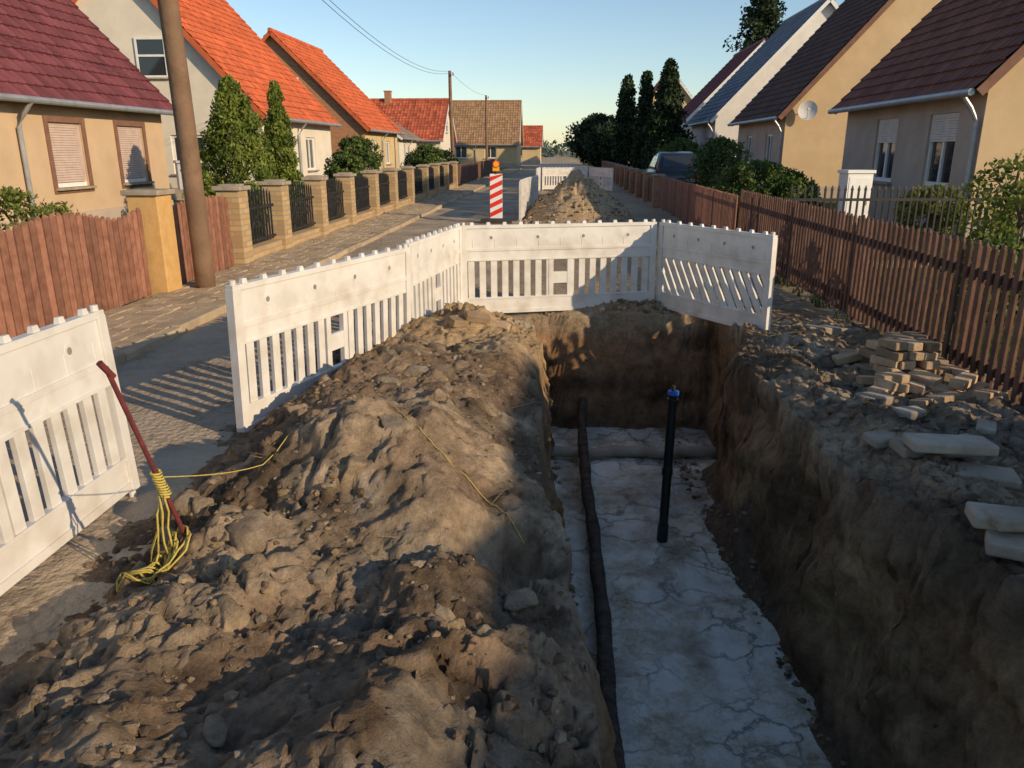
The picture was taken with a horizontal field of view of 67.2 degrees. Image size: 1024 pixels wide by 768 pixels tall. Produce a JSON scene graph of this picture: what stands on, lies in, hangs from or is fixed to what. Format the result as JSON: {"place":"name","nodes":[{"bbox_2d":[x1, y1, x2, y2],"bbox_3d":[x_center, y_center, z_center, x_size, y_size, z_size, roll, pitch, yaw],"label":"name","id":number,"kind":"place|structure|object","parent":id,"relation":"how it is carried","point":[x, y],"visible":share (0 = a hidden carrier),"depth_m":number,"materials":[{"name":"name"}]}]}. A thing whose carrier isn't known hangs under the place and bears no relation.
{"place":"outdoors","nodes":[
{"label":"outdoors","id":0,"kind":"place"},
{"bbox_2d":[0,156,556,666],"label":"road","id":1,"kind":"structure","parent":0,"point":[178,394],"depth_m":4.87,"materials":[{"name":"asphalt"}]},
{"bbox_2d":[0,304,139,595],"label":"construction barrier","id":2,"kind":"object","parent":1,"relation":"on","point":[49,373],"visible":0.96,"depth_m":3.33,"materials":[{"name":"white plastic"}]},
{"bbox_2d":[96,360,185,536],"bbox_3d":[-1.312,0.363,2.857,0.024,1.010,0.344,7,18,23],"label":"iron rod","id":3,"kind":"object","parent":1,"relation":"on","point":[106,370],"visible":0.81,"depth_m":2.73,"materials":[{"name":"metal"}]},
{"bbox_2d":[113,168,521,365],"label":"kerb","id":4,"kind":"structure","parent":1,"relation":"on","point":[173,331],"depth_m":7.86,"materials":[{"name":"concrete"}]},
{"bbox_2d":[481,160,511,223],"bbox_3d":[-0.380,-4.597,18.461,0.750,1.464,0.350,0,17,0],"label":"warning beacon","id":5,"kind":"object","parent":1,"relation":"on","point":[495,194],"visible":1,"depth_m":18.48,"materials":[{"name":"plastic"}]},
{"bbox_2d":[104,172,510,351],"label":"pavement","id":6,"kind":"structure","parent":0,"point":[130,324],"depth_m":10.41,"materials":[{"name":"stone"}]},
{"bbox_2d":[0,151,1023,767],"bbox_3d":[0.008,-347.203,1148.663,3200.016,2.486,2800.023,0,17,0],"label":"ground","id":7,"kind":"structure","parent":0,"point":[892,597],"depth_m":3.30,"materials":[{"name":"soil"}]},
{"bbox_2d":[0,185,77,231],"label":"shrub","id":8,"kind":"object","parent":7,"relation":"on","point":[13,199],"visible":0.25,"depth_m":7.81,"materials":[{"name":"green plant"}]},
{"bbox_2d":[0,207,151,337],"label":"picket fence","id":9,"kind":"object","parent":7,"relation":"on","point":[65,265],"visible":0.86,"depth_m":7.53,"materials":[{"name":"brown wood"}]},
{"bbox_2d":[0,200,173,231],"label":"plinth","id":10,"kind":"structure","parent":7,"relation":"on","point":[114,212],"depth_m":17.64,"materials":[{"name":"grey paint"}]},
{"bbox_2d":[0,100,169,221],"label":"walls","id":11,"kind":"structure","parent":10,"relation":"on","point":[103,154],"depth_m":16.77,"materials":[{"name":"beige paint"}]},
{"bbox_2d":[0,0,172,109],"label":"roof","id":12,"kind":"structure","parent":11,"relation":"attached to","point":[63,49],"depth_m":17.16,"materials":[{"name":"red tile"}]},
{"bbox_2d":[42,115,152,193],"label":"window surrounds","id":13,"kind":"object","parent":11,"relation":"attached to","point":[46,119],"visible":0.99,"depth_m":16.89,"materials":[{"name":"paint"}]},
{"bbox_2d":[48,122,145,182],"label":"roller shutters","id":14,"kind":"object","parent":13,"relation":"attached to","point":[63,153],"visible":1,"depth_m":16.64,"materials":[{"name":"plastic"}]},
{"bbox_2d":[0,93,172,219],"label":"gutter","id":15,"kind":"object","parent":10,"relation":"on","point":[29,100],"visible":0.75,"depth_m":14.97,"materials":[{"name":"metal"}]},
{"bbox_2d":[120,189,181,298],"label":"gate pillar","id":16,"kind":"structure","parent":7,"relation":"on","point":[155,207],"depth_m":9.04,"materials":[{"name":"yellow paint"}]},
{"bbox_2d":[157,0,215,287],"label":"utility pole","id":17,"kind":"object","parent":7,"relation":"on","point":[185,125],"visible":0.88,"depth_m":8.96,"materials":[{"name":"brown wood"}]},
{"bbox_2d":[172,195,234,283],"bbox_3d":[-4.233,-1.943,10.462,0.142,1.186,2.196,1,17,3],"label":"picket fence","id":18,"kind":"object","parent":7,"relation":"on","point":[219,231],"visible":0.55,"depth_m":10.68,"materials":[{"name":"brown wood"}]},
{"bbox_2d":[211,184,253,268],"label":"brick pillar","id":19,"kind":"structure","parent":7,"relation":"on","point":[236,195],"depth_m":11.27,"materials":[{"name":"brick"}]},
{"bbox_2d":[170,188,301,199],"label":"plinth","id":20,"kind":"structure","parent":7,"relation":"on","point":[177,195],"depth_m":27.39,"materials":[{"name":"grey paint"}]},
{"bbox_2d":[259,117,331,176],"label":"walls","id":21,"kind":"structure","parent":20,"relation":"on","point":[320,135],"depth_m":32.70,"materials":[{"name":"white paint"}]},
{"bbox_2d":[76,0,258,187],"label":"gable wall","id":22,"kind":"structure","parent":21,"relation":"attached to","point":[120,24],"depth_m":26.03,"materials":[{"name":"white paint"}]},
{"bbox_2d":[73,0,338,123],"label":"roof","id":23,"kind":"structure","parent":21,"relation":"attached to","point":[224,36],"depth_m":29.87,"materials":[{"name":"orange tile"}]},
{"bbox_2d":[71,0,290,119],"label":"verge boards","id":24,"kind":"object","parent":23,"relation":"attached to","point":[206,57],"visible":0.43,"depth_m":25.73,"materials":[{"name":"orange wood"}]},
{"bbox_2d":[133,37,314,172],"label":"window frames","id":25,"kind":"structure","parent":21,"relation":"attached to","point":[138,67],"depth_m":26.23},
{"bbox_2d":[136,39,313,168],"bbox_3d":[-10.894,-10.068,28.305,9.033,4.390,3.475,-13,21,-37],"label":"window glass","id":26,"kind":"object","parent":25,"relation":"in","point":[152,66],"visible":0.23,"depth_m":26.14,"materials":[{"name":"glass"}]},
{"bbox_2d":[182,74,293,230],"bbox_3d":[-6.005,-4.992,16.936,2.415,3.395,2.495,0,17,0],"label":"thuja tree","id":27,"kind":"object","parent":7,"relation":"on","point":[233,112],"visible":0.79,"depth_m":16.42,"materials":[{"name":"green plant"}]},
{"bbox_2d":[248,186,282,259],"bbox_3d":[-4.050,-2.560,12.287,0.200,1.155,1.443,1,17,3],"label":"iron fence","id":28,"kind":"object","parent":7,"relation":"on","point":[264,247],"visible":0.71,"depth_m":12.39,"materials":[{"name":"black metal"}]},
{"bbox_2d":[258,179,292,248],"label":"brick pillar","id":29,"kind":"structure","parent":7,"relation":"on","point":[278,189],"depth_m":12.98,"materials":[{"name":"brick"}]},
{"bbox_2d":[263,80,303,212],"bbox_3d":[-6.129,-6.237,20.598,1.338,3.560,1.205,0,17,0],"label":"thuja tree","id":30,"kind":"object","parent":7,"relation":"on","point":[277,132],"visible":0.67,"depth_m":20.28,"materials":[{"name":"green plant"}]},
{"bbox_2d":[288,181,320,245],"bbox_3d":[-3.930,-3.141,14.200,0.200,1.154,1.843,1,17,3],"label":"iron fence","id":31,"kind":"object","parent":7,"relation":"on","point":[302,234],"visible":0.77,"depth_m":14.33,"materials":[{"name":"black metal"}]},
{"bbox_2d":[301,175,328,235],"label":"brick pillar","id":32,"kind":"structure","parent":7,"relation":"on","point":[317,183],"depth_m":15.08,"materials":[{"name":"brick"}]},
{"bbox_2d":[225,244,410,432],"bbox_3d":[-1.254,-0.362,5.476,0.061,1.050,2.025,9,19,21],"label":"construction barrier","id":33,"kind":"object","parent":7,"relation":"on","point":[263,307],"visible":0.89,"depth_m":5.13,"materials":[{"name":"white plastic"}]},
{"bbox_2d":[116,405,523,592],"bbox_3d":[-0.688,0.514,3.146,1.239,0.559,1.330,11,20,31],"label":"rope","id":34,"kind":"object","parent":7,"relation":"on","point":[165,493],"visible":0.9,"depth_m":2.94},
{"bbox_2d":[326,177,349,232],"bbox_3d":[-3.798,-3.780,16.305,0.200,1.154,1.843,1,17,3],"label":"iron fence","id":35,"kind":"object","parent":7,"relation":"on","point":[337,222],"visible":0.75,"depth_m":16.47,"materials":[{"name":"black metal"}]},
{"bbox_2d":[333,172,356,224],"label":"brick pillar","id":36,"kind":"structure","parent":7,"relation":"on","point":[348,186],"depth_m":17.18,"materials":[{"name":"brick"}]},
{"bbox_2d":[324,153,366,197],"bbox_3d":[-4.870,-6.096,23.279,1.529,1.730,1.383,7,18,22],"label":"shrub","id":37,"kind":"object","parent":7,"relation":"on","point":[352,163],"visible":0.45,"depth_m":22.92,"materials":[{"name":"green plant"}]},
{"bbox_2d":[323,135,384,179],"bbox_3d":[-5.447,-7.379,26.494,2.248,2.318,1.952,-5,18,-15],"label":"shrub","id":38,"kind":"object","parent":7,"relation":"on","point":[360,146],"visible":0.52,"depth_m":26.03,"materials":[{"name":"green plant"}]},
{"bbox_2d":[354,174,374,222],"bbox_3d":[-3.660,-4.449,18.506,0.200,1.154,2.044,1,17,3],"label":"iron fence","id":39,"kind":"object","parent":7,"relation":"on","point":[362,195],"visible":0.66,"depth_m":18.69,"materials":[{"name":"black metal"}]},
{"bbox_2d":[360,170,379,215],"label":"brick pillar","id":40,"kind":"structure","parent":7,"relation":"on","point":[373,182],"depth_m":19.47,"materials":[{"name":"brick"}]},
{"bbox_2d":[378,172,393,214],"bbox_3d":[-3.516,-5.147,20.802,0.200,1.154,2.044,1,17,3],"label":"iron fence","id":41,"kind":"object","parent":7,"relation":"on","point":[384,193],"visible":0.6,"depth_m":21.05,"materials":[{"name":"black metal"}]},
{"bbox_2d":[400,143,447,167],"bbox_3d":[-4.080,-10.074,35.721,2.176,2.110,1.998,0,17,0],"label":"round shrub","id":42,"kind":"object","parent":7,"relation":"on","point":[427,154],"visible":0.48,"depth_m":35.18,"materials":[{"name":"green plant"}]},
{"bbox_2d":[402,223,462,318],"bbox_3d":[-0.701,-0.890,7.143,0.062,1.050,1.585,4,17,12],"label":"construction barrier","id":43,"kind":"object","parent":7,"relation":"on","point":[439,253],"visible":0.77,"depth_m":7.03,"materials":[{"name":"white plastic"}]},
{"bbox_2d":[416,114,450,162],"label":"walls","id":44,"kind":"structure","parent":7,"relation":"on","point":[445,145],"depth_m":62.09,"materials":[{"name":"white paint"}]},
{"bbox_2d":[369,98,455,142],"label":"roof","id":45,"kind":"structure","parent":44,"relation":"on","point":[423,118],"depth_m":61.19,"materials":[{"name":"red tile"}]},
{"bbox_2d":[458,159,495,184],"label":"picket fence","id":46,"kind":"object","parent":7,"relation":"on","point":[469,172],"visible":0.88,"depth_m":44.59,"materials":[{"name":"brown wood"}]},
{"bbox_2d":[446,310,510,330],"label":"loose bricks","id":47,"kind":"object","parent":7,"relation":"on","point":[470,317],"visible":0.88,"depth_m":6.22,"materials":[{"name":"ceramic"}]},
{"bbox_2d":[454,135,520,162],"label":"walls","id":48,"kind":"structure","parent":7,"relation":"on","point":[508,154],"depth_m":78.31,"materials":[{"name":"paint"}]},
{"bbox_2d":[452,100,522,145],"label":"roof","id":49,"kind":"structure","parent":48,"relation":"on","point":[504,119],"depth_m":79.24,"materials":[{"name":"brown tile"}]},
{"bbox_2d":[0,315,1014,767],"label":"soil lumps","id":50,"kind":"object","parent":7,"relation":"on","point":[252,531],"visible":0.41,"depth_m":2.94,"materials":[{"name":"soil"}]},
{"bbox_2d":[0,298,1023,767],"bbox_3d":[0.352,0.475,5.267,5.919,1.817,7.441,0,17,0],"label":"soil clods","id":51,"kind":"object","parent":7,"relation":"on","point":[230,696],"visible":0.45,"depth_m":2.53,"materials":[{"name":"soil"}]},
{"bbox_2d":[460,219,656,312],"bbox_3d":[0.505,-1.182,8.104,2.105,1.050,0.061,-3,16,-11],"label":"construction barrier","id":52,"kind":"object","parent":7,"relation":"on","point":[536,241],"visible":0.89,"depth_m":8.06,"materials":[{"name":"white plastic"}]},
{"bbox_2d":[542,167,587,190],"bbox_3d":[2.300,-8.930,33.605,2.067,1.050,0.061,-4,17,-13],"label":"construction barrier","id":53,"kind":"object","parent":7,"relation":"on","point":[555,171],"visible":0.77,"depth_m":33.47,"materials":[{"name":"white plastic"}]},
{"bbox_2d":[523,171,638,223],"bbox_3d":[1.704,-5.109,20.657,2.864,1.257,4.602,0,17,0],"label":"spoil rubble","id":54,"kind":"object","parent":7,"relation":"on","point":[529,217],"visible":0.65,"depth_m":19.42,"materials":[{"name":"soil"}]},
{"bbox_2d":[138,324,1023,642],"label":"stones","id":55,"kind":"object","parent":7,"relation":"on","point":[736,326],"visible":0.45,"depth_m":5.67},
{"bbox_2d":[562,112,615,167],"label":"deciduous tree","id":56,"kind":"object","parent":7,"relation":"on","point":[589,123],"visible":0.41,"depth_m":59.20,"materials":[{"name":"green plant"}]},
{"bbox_2d":[589,167,613,191],"bbox_3d":[3.800,-8.741,32.983,0.061,1.050,1.975,-7,18,-23],"label":"construction barrier","id":57,"kind":"object","parent":7,"relation":"on","point":[595,173],"visible":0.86,"depth_m":32.75,"materials":[{"name":"white plastic"}]},
{"bbox_2d":[581,120,629,167],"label":"deciduous tree","id":58,"kind":"object","parent":7,"relation":"on","point":[598,145],"visible":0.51,"depth_m":54.51,"materials":[{"name":"green plant"}]},
{"bbox_2d":[610,73,637,166],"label":"cypress tree","id":59,"kind":"object","parent":7,"relation":"on","point":[625,118],"visible":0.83,"depth_m":47.52,"materials":[{"name":"green plant"}]},
{"bbox_2d":[630,69,653,169],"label":"cypress tree","id":60,"kind":"object","parent":7,"relation":"on","point":[645,99],"visible":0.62,"depth_m":44.59,"materials":[{"name":"green plant"}]},
{"bbox_2d":[637,57,698,169],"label":"spruce tree","id":61,"kind":"object","parent":7,"relation":"on","point":[667,114],"visible":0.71,"depth_m":41.23,"materials":[{"name":"green plant"}]},
{"bbox_2d":[645,152,698,183],"bbox_3d":[6.143,-8.089,29.640,1.932,1.646,4.494,1,17,3],"label":"parked car","id":62,"kind":"object","parent":7,"relation":"on","point":[671,164],"visible":0.2,"depth_m":27.75,"materials":[{"name":"paint"}]},
{"bbox_2d":[652,137,705,157],"bbox_3d":[7.552,-9.840,34.492,2.878,2.376,2.436,-7,18,-23],"label":"shrub","id":63,"kind":"object","parent":7,"relation":"on","point":[680,143],"visible":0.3,"depth_m":34.05,"materials":[{"name":"green plant"}]},
{"bbox_2d":[550,426,832,767],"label":"trench floor","id":64,"kind":"structure","parent":7,"relation":"on","point":[702,681],"depth_m":4.81,"materials":[{"name":"concrete"}]},
{"bbox_2d":[577,397,625,767],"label":"buried pipe","id":65,"kind":"object","parent":64,"relation":"on","point":[605,667],"visible":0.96,"depth_m":4.97,"materials":[{"name":"plastic"}]},
{"bbox_2d":[552,445,716,458],"bbox_3d":[1.150,0.659,7.463,1.720,0.124,0.146,0,17,0],"label":"cross pipe","id":66,"kind":"object","parent":64,"relation":"on","point":[642,451],"visible":0.84,"depth_m":7.43,"materials":[{"name":"concrete"}]},
{"bbox_2d":[657,385,678,542],"bbox_3d":[1.159,0.673,5.752,0.086,1.372,0.136,9,19,27],"label":"standpipe","id":67,"kind":"object","parent":64,"relation":"on","point":[667,474],"visible":0.91,"depth_m":5.70,"materials":[{"name":"black plastic"}]},
{"bbox_2d":[659,175,739,229],"bbox_3d":[4.178,-4.205,18.123,0.142,1.060,10.440,1,17,3],"label":"picket fence","id":68,"kind":"object","parent":7,"relation":"on","point":[694,204],"visible":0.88,"depth_m":16.60,"materials":[{"name":"brown wood"}]},
{"bbox_2d":[691,120,715,148],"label":"walls","id":69,"kind":"structure","parent":7,"relation":"on","point":[702,133],"depth_m":42.84,"materials":[{"name":"paint"}]},
{"bbox_2d":[685,0,838,124],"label":"roof","id":70,"kind":"structure","parent":69,"relation":"attached to","point":[759,58],"depth_m":41.31,"materials":[{"name":"grey tile"}]},
{"bbox_2d":[686,0,837,127],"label":"verge boards","id":71,"kind":"object","parent":70,"relation":"attached to","point":[776,54],"visible":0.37,"depth_m":37.99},
{"bbox_2d":[714,3,834,174],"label":"gable wall","id":72,"kind":"structure","parent":69,"relation":"attached to","point":[732,110],"depth_m":38.60,"materials":[{"name":"paint"}]},
{"bbox_2d":[656,219,777,330],"bbox_3d":[1.972,-1.046,7.656,0.061,1.050,1.575,-10,20,-27],"label":"construction barrier","id":73,"kind":"object","parent":7,"relation":"on","point":[736,251],"visible":0.91,"depth_m":7.54,"materials":[{"name":"white plastic"}]},
{"bbox_2d":[684,135,753,189],"bbox_3d":[5.976,-6.041,22.241,2.014,2.229,2.112,0,17,0],"label":"shrub","id":74,"kind":"object","parent":7,"relation":"on","point":[707,165],"visible":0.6,"depth_m":21.79,"materials":[{"name":"green plant"}]},
{"bbox_2d":[706,158,801,224],"bbox_3d":[5.432,-4.202,17.210,2.153,1.636,2.050,7,18,22],"label":"round shrub","id":75,"kind":"object","parent":7,"relation":"on","point":[746,177],"visible":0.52,"depth_m":16.66,"materials":[{"name":"green plant"}]},
{"bbox_2d":[723,0,787,51],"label":"pine tree","id":76,"kind":"object","parent":7,"relation":"on","point":[761,19],"visible":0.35,"depth_m":57.95,"materials":[{"name":"green plant"}]},
{"bbox_2d":[738,116,785,184],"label":"walls","id":77,"kind":"structure","parent":7,"relation":"on","point":[759,131],"depth_m":30.91,"materials":[{"name":"grey paint"}]},
{"bbox_2d":[730,0,887,122],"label":"roof","id":78,"kind":"structure","parent":77,"relation":"attached to","point":[830,38],"depth_m":30.15,"materials":[{"name":"brown tile"}]},
{"bbox_2d":[732,0,894,126],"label":"verge boards","id":79,"kind":"object","parent":78,"relation":"attached to","point":[839,55],"visible":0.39,"depth_m":26.78,"materials":[{"name":"wood"}]},
{"bbox_2d":[781,0,940,185],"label":"gable wall","id":80,"kind":"structure","parent":77,"relation":"attached to","point":[813,147],"depth_m":27.45,"materials":[{"name":"beige paint"}]},
{"bbox_2d":[757,168,822,207],"bbox_3d":[6.072,-3.983,16.785,1.376,1.464,1.404,-9,19,-28],"label":"shrub","id":81,"kind":"object","parent":7,"relation":"on","point":[798,178],"visible":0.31,"depth_m":16.38,"materials":[{"name":"green plant"}]},
{"bbox_2d":[835,170,876,226],"bbox_3d":[6.562,-3.471,14.831,0.560,1.260,0.400,-2,17,-5],"label":"electrical cabinet","id":82,"kind":"object","parent":7,"relation":"on","point":[856,178],"visible":0.5,"depth_m":14.59,"materials":[{"name":"plastic"}]},
{"bbox_2d":[738,189,1023,405],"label":"picket fence","id":83,"kind":"object","parent":7,"relation":"on","point":[814,245],"visible":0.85,"depth_m":6.71,"materials":[{"name":"brown wood"}]},
{"bbox_2d":[784,185,1023,267],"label":"iron fence","id":84,"kind":"object","parent":7,"relation":"on","point":[878,199],"visible":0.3,"depth_m":11.40,"materials":[{"name":"black metal"}]},
{"bbox_2d":[804,324,1023,561],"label":"concrete slabs","id":85,"kind":"structure","parent":7,"relation":"on","point":[1003,525],"depth_m":3.79,"materials":[{"name":"concrete"}]},
{"bbox_2d":[841,91,988,213],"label":"walls","id":86,"kind":"structure","parent":7,"relation":"on","point":[911,145],"depth_m":17.29,"materials":[{"name":"grey paint"}]},
{"bbox_2d":[828,88,978,230],"bbox_3d":[8.718,-5.237,17.972,0.440,2.573,7.680,1,17,3],"label":"gutter","id":87,"kind":"object","parent":86,"relation":"attached to","point":[963,94],"visible":0.92,"depth_m":14.80,"materials":[{"name":"metal"}]},
{"bbox_2d":[873,112,958,186],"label":"window frames","id":88,"kind":"structure","parent":86,"relation":"attached to","point":[927,170],"depth_m":16.58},
{"bbox_2d":[876,119,957,182],"bbox_3d":[9.056,-5.253,17.308,0.020,1.430,4.080,1,17,3],"label":"window glass","id":89,"kind":"object","parent":88,"relation":"in","point":[935,161],"visible":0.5,"depth_m":16.36,"materials":[{"name":"glass"}]},
{"bbox_2d":[877,112,959,142],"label":"roller shutters","id":90,"kind":"object","parent":88,"relation":"attached to","point":[885,129],"visible":1,"depth_m":16.16,"materials":[{"name":"plastic"}]},
{"bbox_2d":[832,0,1023,108],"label":"roof","id":91,"kind":"structure","parent":86,"relation":"attached to","point":[946,46],"depth_m":16.96,"materials":[{"name":"brown tile"}]},
{"bbox_2d":[835,10,1023,114],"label":"verge boards","id":92,"kind":"object","parent":91,"relation":"attached to","point":[1000,72],"visible":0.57,"depth_m":13.77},
{"bbox_2d":[970,58,1023,219],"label":"gable wall","id":93,"kind":"structure","parent":86,"relation":"attached to","point":[1002,134],"depth_m":14.30,"materials":[{"name":"beige paint"}]},
{"bbox_2d":[832,331,1008,407],"bbox_3d":[2.818,-0.120,5.479,0.968,0.384,1.322,0,17,0],"label":"paving brick pile","id":94,"kind":"object","parent":7,"relation":"on","point":[904,363],"visible":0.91,"depth_m":5.37,"materials":[{"name":"stone"}]},
{"bbox_2d":[892,183,978,242],"bbox_3d":[7.978,-3.196,14.604,1.327,1.225,1.394,0,17,0],"label":"shrub","id":95,"kind":"object","parent":7,"relation":"on","point":[928,191],"visible":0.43,"depth_m":14.40,"materials":[{"name":"green plant"}]},
{"bbox_2d":[870,203,1023,241],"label":"plinth","id":96,"kind":"structure","parent":7,"relation":"on","point":[879,210],"depth_m":18.12,"materials":[{"name":"grey paint"}]},
{"bbox_2d":[921,226,1023,324],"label":"shrub","id":97,"kind":"object","parent":7,"relation":"on","point":[997,241],"visible":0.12,"depth_m":7.50,"materials":[{"name":"green plant"}]},
{"bbox_2d":[951,148,1023,275],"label":"shrub","id":98,"kind":"object","parent":7,"relation":"on","point":[1008,166],"visible":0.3,"depth_m":8.76,"materials":[{"name":"green plant"}]},
{"bbox_2d":[953,178,1023,309],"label":"shrub","id":99,"kind":"object","parent":7,"relation":"on","point":[1010,196],"visible":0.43,"depth_m":7.96,"materials":[{"name":"green plant"}]},
{"bbox_2d":[226,0,844,150],"label":"sky","id":100,"kind":"structure","parent":0,"point":[567,61],"materials":[{"name":"blue"}]},
{"bbox_2d":[132,197,1023,377],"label":"grass","id":101,"kind":"structure","parent":0,"point":[779,281],"depth_m":8.72,"materials":[{"name":"plant"}]},
{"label":"plinth","id":102,"kind":"object","parent":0,"visible":0},
{"bbox_2d":[365,130,397,171],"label":"walls","id":103,"kind":"structure","parent":102,"relation":"on","point":[378,137],"depth_m":46.28,"materials":[{"name":"paint"}]},
{"bbox_2d":[265,36,366,169],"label":"gable wall","id":104,"kind":"structure","parent":103,"relation":"attached to","point":[343,117],"depth_m":40.54,"materials":[{"name":"beige paint"}]},
{"bbox_2d":[263,27,403,132],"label":"roof","id":105,"kind":"structure","parent":103,"relation":"on","point":[343,87],"depth_m":43.57,"materials":[{"name":"orange tile"}]},
{"bbox_2d":[262,30,369,131],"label":"verge boards","id":106,"kind":"object","parent":105,"relation":"attached to","point":[319,81],"visible":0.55,"depth_m":39.97,"materials":[{"name":"orange wood"}]},
{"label":"plinth","id":107,"kind":"object","parent":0,"visible":0},
{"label":"walls","id":108,"kind":"object","parent":107,"relation":"on","visible":0},
{"bbox_2d":[681,38,765,121],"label":"roof","id":109,"kind":"structure","parent":108,"relation":"attached to","point":[716,81],"depth_m":52.13,"materials":[{"name":"red tile"}]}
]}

